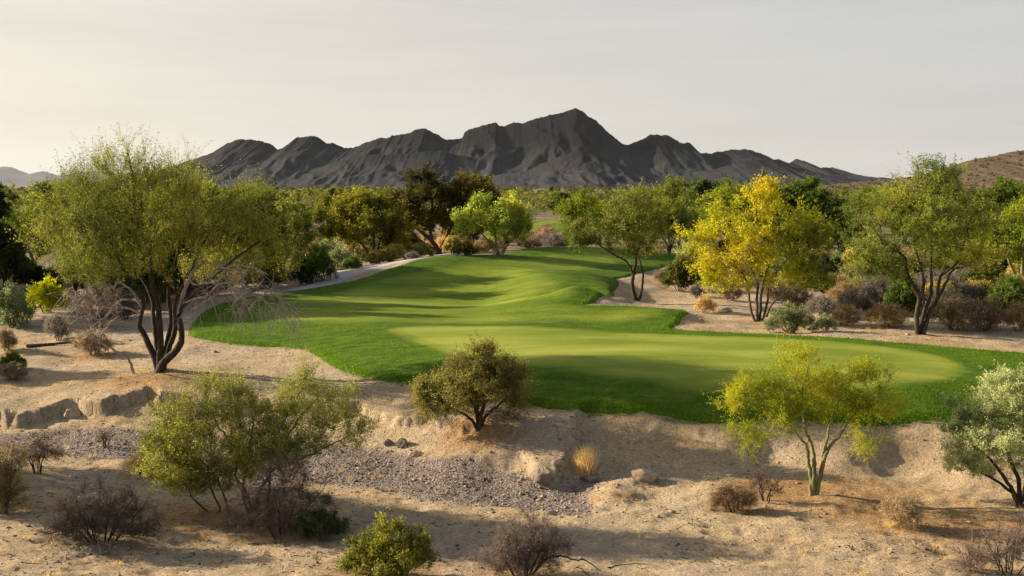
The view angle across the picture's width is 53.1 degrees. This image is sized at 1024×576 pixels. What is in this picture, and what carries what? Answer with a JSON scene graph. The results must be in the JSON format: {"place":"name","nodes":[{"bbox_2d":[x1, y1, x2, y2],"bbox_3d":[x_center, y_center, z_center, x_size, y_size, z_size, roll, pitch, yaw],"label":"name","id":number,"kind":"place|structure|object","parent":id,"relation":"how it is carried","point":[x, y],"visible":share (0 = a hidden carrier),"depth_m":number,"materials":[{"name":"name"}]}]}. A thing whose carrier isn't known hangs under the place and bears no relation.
{"place":"outdoors","nodes":[
{"label":"outdoors","id":0,"kind":"place"},
{"bbox_2d":[0,166,137,185],"bbox_3d":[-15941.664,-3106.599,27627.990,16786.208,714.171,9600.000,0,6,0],"label":"mountains","id":1,"kind":"structure","parent":0,"point":[11,175],"depth_m":27482.06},
{"bbox_2d":[1,422,646,523],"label":"wash gravel","id":2,"kind":"structure","parent":0,"point":[446,492],"depth_m":24.93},
{"bbox_2d":[279,254,455,291],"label":"gravel path","id":3,"kind":"structure","parent":0,"point":[346,274],"depth_m":58.72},
{"bbox_2d":[286,151,485,187],"bbox_3d":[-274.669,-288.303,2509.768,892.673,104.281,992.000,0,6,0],"label":"foothills","id":4,"kind":"structure","parent":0,"point":[378,169],"depth_m":2439.15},
{"bbox_2d":[94,108,890,187],"bbox_3d":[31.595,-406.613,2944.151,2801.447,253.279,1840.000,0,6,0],"label":"mountain range","id":5,"kind":"structure","parent":0,"point":[495,149],"depth_m":2869.68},
{"bbox_2d":[0,186,1023,575],"bbox_3d":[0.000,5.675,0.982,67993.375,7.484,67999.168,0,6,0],"label":"ground","id":6,"kind":"structure","parent":0,"point":[604,542],"depth_m":24.62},
{"bbox_2d":[0,324,21,351],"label":"dry shrub","id":7,"kind":"object","parent":6,"relation":"on","point":[7,340],"visible":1,"depth_m":38.69,"materials":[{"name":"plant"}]},
{"bbox_2d":[0,360,29,380],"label":"dry shrub","id":8,"kind":"object","parent":6,"relation":"on","point":[10,369],"visible":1,"depth_m":33.76,"materials":[{"name":"brown plant"}]},
{"bbox_2d":[0,350,30,368],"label":"desert shrub","id":9,"kind":"object","parent":6,"relation":"on","point":[13,356],"visible":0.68,"depth_m":35.35,"materials":[{"name":"green plant"}]},
{"bbox_2d":[0,218,35,288],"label":"evergreen tree","id":10,"kind":"object","parent":6,"relation":"on","point":[14,256],"visible":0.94,"depth_m":57.60,"materials":[{"name":"green plant"}]},
{"bbox_2d":[0,432,37,515],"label":"dead bush","id":11,"kind":"object","parent":6,"relation":"on","point":[8,491],"visible":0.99,"depth_m":21.78,"materials":[{"name":"brown plant"}]},
{"bbox_2d":[0,279,42,327],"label":"sage shrub","id":12,"kind":"object","parent":6,"relation":"on","point":[14,304],"visible":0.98,"depth_m":43.81,"materials":[{"name":"green plant"}]},
{"bbox_2d":[1,199,62,260],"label":"palo verde tree","id":13,"kind":"object","parent":6,"relation":"on","point":[18,221],"visible":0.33,"depth_m":62.62,"materials":[{"name":"green plant"}]},
{"bbox_2d":[10,259,68,286],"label":"desert shrub","id":14,"kind":"object","parent":6,"relation":"on","point":[38,275],"visible":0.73,"depth_m":58.68,"materials":[{"name":"green plant"}]},
{"bbox_2d":[13,430,73,473],"bbox_3d":[-11.606,4.058,25.216,1.585,1.277,0.996,0,6,0],"label":"dry shrub","id":15,"kind":"object","parent":6,"relation":"on","point":[42,452],"visible":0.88,"depth_m":25.16,"materials":[{"name":"brown plant"}]},
{"bbox_2d":[17,178,72,219],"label":"mesquite tree","id":16,"kind":"object","parent":6,"relation":"on","point":[36,184],"visible":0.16,"depth_m":104.46,"materials":[{"name":"green plant"}]},
{"bbox_2d":[24,271,72,312],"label":"flowering bush","id":17,"kind":"object","parent":6,"relation":"on","point":[50,301],"visible":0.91,"depth_m":48.67,"materials":[{"name":"yellow plant"}]},
{"bbox_2d":[43,309,73,340],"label":"bare bush","id":18,"kind":"object","parent":6,"relation":"on","point":[58,333],"visible":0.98,"depth_m":40.69,"materials":[{"name":"grey plant"}]},
{"bbox_2d":[67,328,114,354],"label":"dry shrub","id":19,"kind":"object","parent":6,"relation":"on","point":[81,339],"visible":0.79,"depth_m":37.91,"materials":[{"name":"brown plant"}]},
{"bbox_2d":[62,198,125,294],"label":"broadleaf tree","id":20,"kind":"object","parent":6,"relation":"on","point":[81,284],"visible":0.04,"depth_m":50.05,"materials":[{"name":"green plant"}]},
{"bbox_2d":[68,281,122,327],"bbox_3d":[-17.822,0.698,43.792,2.164,2.352,2.634,4,7,34],"label":"bare bush","id":21,"kind":"object","parent":6,"relation":"on","point":[102,315],"visible":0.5,"depth_m":43.54,"materials":[{"name":"grey plant"}]},
{"bbox_2d":[33,473,171,554],"bbox_3d":[-7.956,4.341,19.859,2.813,1.624,1.858,0,6,0],"label":"dead bush","id":22,"kind":"object","parent":6,"relation":"on","point":[83,521],"visible":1,"depth_m":19.76,"materials":[{"name":"brown plant"}]},
{"bbox_2d":[109,287,145,319],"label":"bare bush","id":23,"kind":"object","parent":6,"relation":"on","point":[127,312],"visible":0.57,"depth_m":46.00,"materials":[{"name":"grey plant"}]},
{"bbox_2d":[80,192,185,303],"bbox_3d":[-17.712,-1.685,47.640,4.528,6.230,3.966,6,8,44],"label":"broadleaf tree","id":24,"kind":"object","parent":6,"relation":"on","point":[160,286],"visible":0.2,"depth_m":47.45,"materials":[{"name":"green plant"}]},
{"bbox_2d":[119,441,162,478],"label":"dry shrub","id":25,"kind":"object","parent":6,"relation":"on","point":[131,459],"visible":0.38,"depth_m":25.25,"materials":[{"name":"brown plant"}]},
{"bbox_2d":[3,121,318,373],"bbox_3d":[-11.434,-1.296,33.565,10.426,8.424,7.020,0,6,0],"label":"mesquite tree","id":26,"kind":"object","parent":6,"relation":"on","point":[162,355],"visible":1,"depth_m":33.23,"materials":[{"name":"green plant"}]},
{"bbox_2d":[144,186,219,301],"bbox_3d":[-17.378,-2.305,51.566,4.224,6.344,4.806,-4,7,-33],"label":"broadleaf tree","id":27,"kind":"object","parent":6,"relation":"on","point":[164,298],"visible":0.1,"depth_m":51.27,"materials":[{"name":"green plant"}]},
{"bbox_2d":[178,173,245,275],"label":"broadleaf tree","id":28,"kind":"object","parent":6,"relation":"on","point":[221,238],"visible":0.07,"depth_m":56.67,"materials":[{"name":"green plant"}]},
{"bbox_2d":[121,343,383,513],"bbox_3d":[-5.480,3.266,21.890,5.672,4.269,2.548,0,6,0],"label":"acacia bush","id":29,"kind":"object","parent":6,"relation":"on","point":[186,456],"visible":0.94,"depth_m":21.78,"materials":[{"name":"green plant"}]},
{"bbox_2d":[234,249,290,289],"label":"desert shrub","id":30,"kind":"object","parent":6,"relation":"on","point":[276,278],"visible":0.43,"depth_m":54.55,"materials":[{"name":"green plant"}]},
{"bbox_2d":[224,183,308,282],"bbox_3d":[-14.554,-3.139,59.137,4.570,6.032,4.017,3,6,27],"label":"broadleaf tree","id":31,"kind":"object","parent":6,"relation":"on","point":[283,230],"visible":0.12,"depth_m":59.05,"materials":[{"name":"green plant"}]},
{"bbox_2d":[202,445,342,548],"bbox_3d":[-4.714,4.125,20.366,2.877,2.057,1.945,0,6,0],"label":"dead bush","id":32,"kind":"object","parent":6,"relation":"on","point":[274,518],"visible":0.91,"depth_m":20.32,"materials":[{"name":"brown plant"}]},
{"bbox_2d":[274,196,319,270],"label":"mesquite tree","id":33,"kind":"object","parent":6,"relation":"on","point":[299,222],"visible":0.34,"depth_m":66.37,"materials":[{"name":"green plant"}]},
{"bbox_2d":[286,248,317,285],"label":"desert shrub","id":34,"kind":"object","parent":6,"relation":"on","point":[292,275],"visible":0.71,"depth_m":56.11,"materials":[{"name":"green plant"}]},
{"bbox_2d":[294,236,339,281],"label":"desert shrub","id":35,"kind":"object","parent":6,"relation":"on","point":[322,262],"visible":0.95,"depth_m":56.17,"materials":[{"name":"green plant"}]},
{"bbox_2d":[290,502,352,541],"bbox_3d":[-3.742,4.636,20.250,1.238,0.890,0.848,0,6,0],"label":"desert shrub","id":36,"kind":"object","parent":6,"relation":"on","point":[332,525],"visible":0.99,"depth_m":20.08,"materials":[{"name":"green plant"}]},
{"bbox_2d":[303,192,339,225],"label":"mesquite tree","id":37,"kind":"object","parent":6,"relation":"on","point":[315,214],"visible":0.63,"depth_m":101.38,"materials":[{"name":"green plant"}]},
{"bbox_2d":[326,242,361,270],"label":"sage shrub","id":38,"kind":"object","parent":6,"relation":"on","point":[343,252],"visible":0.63,"depth_m":61.84,"materials":[{"name":"green plant"}]},
{"bbox_2d":[318,183,423,263],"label":"mesquite tree","id":39,"kind":"object","parent":6,"relation":"on","point":[371,212],"visible":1,"depth_m":66.57,"materials":[{"name":"green plant"}]},
{"bbox_2d":[363,249,392,264],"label":"brittle bush","id":40,"kind":"object","parent":6,"relation":"on","point":[377,257],"visible":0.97,"depth_m":64.57,"materials":[{"name":"green plant"}]},
{"bbox_2d":[335,506,439,575],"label":"brittle bush","id":41,"kind":"object","parent":6,"relation":"on","point":[372,552],"visible":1,"depth_m":17.82,"materials":[{"name":"green plant"}]},
{"bbox_2d":[383,243,409,260],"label":"brittle bush","id":42,"kind":"object","parent":6,"relation":"on","point":[395,252],"visible":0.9,"depth_m":64.83,"materials":[{"name":"green plant"}]},
{"bbox_2d":[407,242,435,256],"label":"brittle bush","id":43,"kind":"object","parent":6,"relation":"on","point":[422,249],"visible":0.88,"depth_m":65.81,"materials":[{"name":"green plant"}]},
{"bbox_2d":[381,161,501,254],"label":"ironwood tree","id":44,"kind":"object","parent":6,"relation":"on","point":[453,196],"visible":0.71,"depth_m":71.80,"materials":[{"name":"green plant"}]},
{"bbox_2d":[452,237,479,255],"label":"desert shrub","id":45,"kind":"object","parent":6,"relation":"on","point":[466,248],"visible":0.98,"depth_m":63.42,"materials":[{"name":"green plant"}]},
{"bbox_2d":[399,328,539,431],"bbox_3d":[-1.091,2.404,26.683,3.813,2.916,2.678,0,6,0],"label":"creosote bush","id":46,"kind":"object","parent":6,"relation":"on","point":[443,381],"visible":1,"depth_m":26.50,"materials":[{"name":"green plant"}]},
{"bbox_2d":[448,171,506,243],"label":"evergreen tree","id":47,"kind":"object","parent":6,"relation":"on","point":[476,235],"visible":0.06,"depth_m":91.39,"materials":[{"name":"green plant"}]},
{"bbox_2d":[449,188,538,254],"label":"palo verde tree","id":48,"kind":"object","parent":6,"relation":"on","point":[513,219],"visible":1,"depth_m":65.05,"materials":[{"name":"green plant"}]},
{"bbox_2d":[2,182,987,216],"bbox_3d":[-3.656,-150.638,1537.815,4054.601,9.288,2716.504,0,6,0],"label":"distant woods","id":49,"kind":"object","parent":6,"relation":"on","point":[539,200],"visible":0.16,"depth_m":436.00,"materials":[{"name":"green plant"}]},
{"bbox_2d":[0,327,1013,575],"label":"dry grass","id":50,"kind":"structure","parent":6,"relation":"on","point":[442,505],"depth_m":21.32,"materials":[{"name":"plant"}]},
{"bbox_2d":[0,315,1022,575],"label":"twig litter","id":51,"kind":"object","parent":6,"relation":"on","point":[432,517],"visible":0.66,"depth_m":20.81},
{"bbox_2d":[2,299,1022,575],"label":"pebbles","id":52,"kind":"object","parent":6,"relation":"on","point":[498,497],"visible":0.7,"depth_m":21.52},
{"bbox_2d":[470,502,600,575],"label":"bare bush","id":53,"kind":"object","parent":6,"relation":"on","point":[507,550],"visible":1,"depth_m":18.07,"materials":[{"name":"brown plant"}]},
{"bbox_2d":[538,232,568,246],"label":"bare bush","id":54,"kind":"object","parent":6,"relation":"on","point":[552,240],"visible":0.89,"depth_m":75.64,"materials":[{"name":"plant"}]},
{"bbox_2d":[552,186,606,228],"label":"palo verde tree","id":55,"kind":"object","parent":6,"relation":"on","point":[568,210],"visible":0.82,"depth_m":92.35,"materials":[{"name":"green plant"}]},
{"bbox_2d":[568,443,601,475],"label":"grass tuft","id":56,"kind":"object","parent":6,"relation":"on","point":[585,466],"visible":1,"depth_m":24.95,"materials":[{"name":"yellow plant"}]},
{"bbox_2d":[187,285,1023,428],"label":"lawn grass","id":57,"kind":"structure","parent":6,"relation":"on","point":[549,381],"depth_m":33.01,"materials":[{"name":"green plant"}]},
{"bbox_2d":[189,246,1023,426],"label":"golf green","id":58,"kind":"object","parent":6,"relation":"on","point":[441,304],"visible":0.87,"depth_m":37.00,"materials":[{"name":"green plant"}]},
{"bbox_2d":[557,176,678,300],"bbox_3d":[5.243,-2.315,49.980,6.104,6.236,4.168,0,6,0],"label":"mesquite tree","id":59,"kind":"object","parent":6,"relation":"on","point":[630,216],"visible":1,"depth_m":49.98,"materials":[{"name":"green plant"}]},
{"bbox_2d":[631,469,658,482],"bbox_3d":[3.164,4.470,24.314,0.654,0.368,0.552,2,6,16],"label":"boulder","id":60,"kind":"object","parent":6,"relation":"on","point":[645,475],"visible":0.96,"depth_m":24.11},
{"bbox_2d":[639,174,691,235],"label":"mesquite tree","id":61,"kind":"object","parent":6,"relation":"on","point":[666,190],"visible":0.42,"depth_m":117.75,"materials":[{"name":"green plant"}]},
{"bbox_2d":[644,195,697,253],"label":"mesquite tree","id":62,"kind":"object","parent":6,"relation":"on","point":[676,217],"visible":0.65,"depth_m":69.67,"materials":[{"name":"green plant"}]},
{"bbox_2d":[660,252,699,291],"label":"desert shrub","id":63,"kind":"object","parent":6,"relation":"on","point":[678,273],"visible":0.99,"depth_m":55.17,"materials":[{"name":"green plant"}]},
{"bbox_2d":[664,196,702,249],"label":"palo verde tree","id":64,"kind":"object","parent":6,"relation":"on","point":[695,219],"visible":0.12,"depth_m":81.73,"materials":[{"name":"green plant"}]},
{"bbox_2d":[692,292,716,312],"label":"dry shrub","id":65,"kind":"object","parent":6,"relation":"on","point":[704,305],"visible":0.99,"depth_m":46.48,"materials":[{"name":"beige plant"}]},
{"bbox_2d":[672,176,737,242],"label":"evergreen tree","id":66,"kind":"object","parent":6,"relation":"on","point":[698,188],"visible":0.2,"depth_m":93.90,"materials":[{"name":"green plant"}]},
{"bbox_2d":[692,172,758,242],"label":"palo verde tree","id":67,"kind":"object","parent":6,"relation":"on","point":[726,193],"visible":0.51,"depth_m":85.89,"materials":[{"name":"green plant"}]},
{"bbox_2d":[716,279,743,300],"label":"dry shrub","id":68,"kind":"object","parent":6,"relation":"on","point":[730,294],"visible":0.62,"depth_m":50.59,"materials":[{"name":"brown plant"}]},
{"bbox_2d":[704,478,760,512],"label":"dry shrub","id":69,"kind":"object","parent":6,"relation":"on","point":[728,496],"visible":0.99,"depth_m":21.71,"materials":[{"name":"brown plant"}]},
{"bbox_2d":[672,169,843,321],"bbox_3d":[10.293,-1.714,42.750,7.353,6.672,3.680,0,6,0],"label":"golden palo verde","id":70,"kind":"object","parent":6,"relation":"on","point":[766,193],"visible":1,"depth_m":42.83,"materials":[{"name":"yellow plant"}]},
{"bbox_2d":[747,468,789,502],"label":"bare bush","id":71,"kind":"object","parent":6,"relation":"on","point":[761,484],"visible":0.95,"depth_m":22.25,"materials":[{"name":"brown plant"}]},
{"bbox_2d":[759,279,787,300],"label":"dry shrub","id":72,"kind":"object","parent":6,"relation":"on","point":[775,294],"visible":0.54,"depth_m":50.68,"materials":[{"name":"brown plant"}]},
{"bbox_2d":[759,184,818,249],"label":"broadleaf tree","id":73,"kind":"object","parent":6,"relation":"on","point":[796,194],"visible":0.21,"depth_m":73.83,"materials":[{"name":"green plant"}]},
{"bbox_2d":[761,300,821,333],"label":"sage shrub","id":74,"kind":"object","parent":6,"relation":"on","point":[791,320],"visible":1,"depth_m":39.30,"materials":[{"name":"green plant"}]},
{"bbox_2d":[771,281,817,308],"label":"dry shrub","id":75,"kind":"object","parent":6,"relation":"on","point":[793,297],"visible":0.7,"depth_m":48.20,"materials":[{"name":"brown plant"}]},
{"bbox_2d":[750,175,841,245],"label":"broadleaf tree","id":76,"kind":"object","parent":6,"relation":"on","point":[798,185],"visible":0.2,"depth_m":74.21,"materials":[{"name":"green plant"}]},
{"bbox_2d":[702,328,924,495],"bbox_3d":[6.487,2.796,22.638,4.664,3.907,2.374,-1,6,-10],"label":"palo verde tree","id":77,"kind":"object","parent":6,"relation":"on","point":[827,394],"visible":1,"depth_m":22.41,"materials":[{"name":"green plant"}]},
{"bbox_2d":[804,291,841,316],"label":"bare bush","id":78,"kind":"object","parent":6,"relation":"on","point":[827,306],"visible":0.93,"depth_m":44.77,"materials":[{"name":"grey plant"}]},
{"bbox_2d":[812,312,838,330],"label":"sage shrub","id":79,"kind":"object","parent":6,"relation":"on","point":[827,323],"visible":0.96,"depth_m":39.81,"materials":[{"name":"green plant"}]},
{"bbox_2d":[804,183,851,249],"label":"broadleaf tree","id":80,"kind":"object","parent":6,"relation":"on","point":[821,194],"visible":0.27,"depth_m":79.15,"materials":[{"name":"green plant"}]},
{"bbox_2d":[825,279,864,301],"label":"dry shrub","id":81,"kind":"object","parent":6,"relation":"on","point":[843,288],"visible":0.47,"depth_m":48.87,"materials":[{"name":"brown plant"}]},
{"bbox_2d":[828,301,864,325],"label":"dry shrub","id":82,"kind":"object","parent":6,"relation":"on","point":[844,314],"visible":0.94,"depth_m":41.84,"materials":[{"name":"brown plant"}]},
{"bbox_2d":[836,286,864,311],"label":"bare bush","id":83,"kind":"object","parent":6,"relation":"on","point":[847,298],"visible":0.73,"depth_m":46.18,"materials":[{"name":"brown plant"}]},
{"bbox_2d":[832,206,869,248],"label":"mesquite tree","id":84,"kind":"object","parent":6,"relation":"on","point":[855,227],"visible":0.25,"depth_m":82.44,"materials":[{"name":"green plant"}]},
{"bbox_2d":[835,242,887,280],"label":"brittle bush","id":85,"kind":"object","parent":6,"relation":"on","point":[849,252],"visible":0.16,"depth_m":60.09,"materials":[{"name":"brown plant"}]},
{"bbox_2d":[842,184,886,228],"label":"mesquite tree","id":86,"kind":"object","parent":6,"relation":"on","point":[869,188],"visible":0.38,"depth_m":135.18,"materials":[{"name":"green plant"}]},
{"bbox_2d":[857,271,891,304],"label":"bare bush","id":87,"kind":"object","parent":6,"relation":"on","point":[878,288],"visible":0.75,"depth_m":48.43,"materials":[{"name":"grey plant"}]},
{"bbox_2d":[860,299,913,327],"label":"dry shrub","id":88,"kind":"object","parent":6,"relation":"on","point":[887,313],"visible":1,"depth_m":40.82,"materials":[{"name":"brown plant"}]},
{"bbox_2d":[877,272,922,315],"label":"desert shrub","id":89,"kind":"object","parent":6,"relation":"on","point":[900,292],"visible":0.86,"depth_m":44.76,"materials":[{"name":"green plant"}]},
{"bbox_2d":[885,197,920,242],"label":"broadleaf tree","id":90,"kind":"object","parent":6,"relation":"on","point":[910,207],"visible":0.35,"depth_m":97.97,"materials":[{"name":"green plant"}]},
{"bbox_2d":[877,489,929,528],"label":"tumbleweed","id":91,"kind":"object","parent":6,"relation":"on","point":[904,508],"visible":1,"depth_m":20.48,"materials":[{"name":"beige plant"}]},
{"bbox_2d":[830,151,1017,334],"bbox_3d":[15.569,-1.553,38.106,6.839,7.095,4.475,0,6,0],"label":"mesquite tree","id":92,"kind":"object","parent":6,"relation":"on","point":[953,225],"visible":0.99,"depth_m":38.35,"materials":[{"name":"green plant"}]},
{"bbox_2d":[907,181,970,239],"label":"evergreen tree","id":93,"kind":"object","parent":6,"relation":"on","point":[934,191],"visible":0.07,"depth_m":81.55,"materials":[{"name":"green plant"}]},
{"bbox_2d":[917,268,974,301],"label":"bare bush","id":94,"kind":"object","parent":6,"relation":"on","point":[952,277],"visible":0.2,"depth_m":46.73,"materials":[{"name":"grey plant"}]},
{"bbox_2d":[921,293,986,334],"bbox_3d":[17.289,0.898,40.100,2.812,1.795,2.188,3,6,27],"label":"dry shrub","id":95,"kind":"object","parent":6,"relation":"on","point":[946,310],"visible":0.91,"depth_m":39.85,"materials":[{"name":"brown plant"}]},
{"bbox_2d":[928,359,1023,507],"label":"tree","id":96,"kind":"object","parent":6,"relation":"on","point":[1010,443],"visible":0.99,"depth_m":21.30,"materials":[{"name":"green plant"}]},
{"bbox_2d":[933,178,1021,271],"bbox_3d":[25.987,-2.888,55.981,4.358,6.272,4.945,-2,6,-17],"label":"broadleaf tree","id":97,"kind":"object","parent":6,"relation":"on","point":[1001,194],"visible":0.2,"depth_m":55.41,"materials":[{"name":"green plant"}]},
{"bbox_2d":[957,254,1006,284],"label":"desert shrub","id":98,"kind":"object","parent":6,"relation":"on","point":[991,274],"visible":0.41,"depth_m":50.43,"materials":[{"name":"green plant"}]},
{"bbox_2d":[948,502,1023,575],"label":"bare bush","id":99,"kind":"object","parent":6,"relation":"on","point":[1017,542],"visible":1,"depth_m":18.08,"materials":[{"name":"brown plant"}]},
{"bbox_2d":[964,294,1012,331],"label":"dry shrub","id":100,"kind":"object","parent":6,"relation":"on","point":[994,314],"visible":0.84,"depth_m":39.71,"materials":[{"name":"brown plant"}]},
{"bbox_2d":[972,189,1023,283],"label":"palo verde tree","id":101,"kind":"object","parent":6,"relation":"on","point":[1016,234],"visible":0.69,"depth_m":51.57,"materials":[{"name":"green plant"}]},
{"bbox_2d":[987,270,1023,316],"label":"desert shrub","id":102,"kind":"object","parent":6,"relation":"on","point":[1011,289],"visible":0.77,"depth_m":43.82,"materials":[{"name":"green plant"}]},
{"bbox_2d":[991,177,1023,253],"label":"broadleaf tree","id":103,"kind":"object","parent":6,"relation":"on","point":[1017,188],"visible":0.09,"depth_m":82.22,"materials":[{"name":"green plant"}]},
{"bbox_2d":[1002,299,1023,331],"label":"dry shrub","id":104,"kind":"object","parent":6,"relation":"on","point":[1017,314],"visible":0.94,"depth_m":39.99,"materials":[{"name":"brown plant"}]},
{"bbox_2d":[0,0,1023,178],"label":"sky","id":105,"kind":"structure","parent":0,"point":[852,86],"materials":[{"name":"grey"}]},
{"bbox_2d":[483,151,855,188],"bbox_3d":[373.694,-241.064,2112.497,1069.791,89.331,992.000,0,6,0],"label":"foothills","id":106,"kind":"structure","parent":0,"point":[579,169],"depth_m":2052.17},
{"bbox_2d":[817,150,1023,191],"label":"rocky hill","id":107,"kind":"structure","parent":0,"point":[995,165],"depth_m":831.09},
{"bbox_2d":[818,150,1023,191],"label":"hillside scrub","id":108,"kind":"object","parent":107,"relation":"on","point":[878,183],"visible":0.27,"depth_m":839.66,"materials":[{"name":"brown plant"}]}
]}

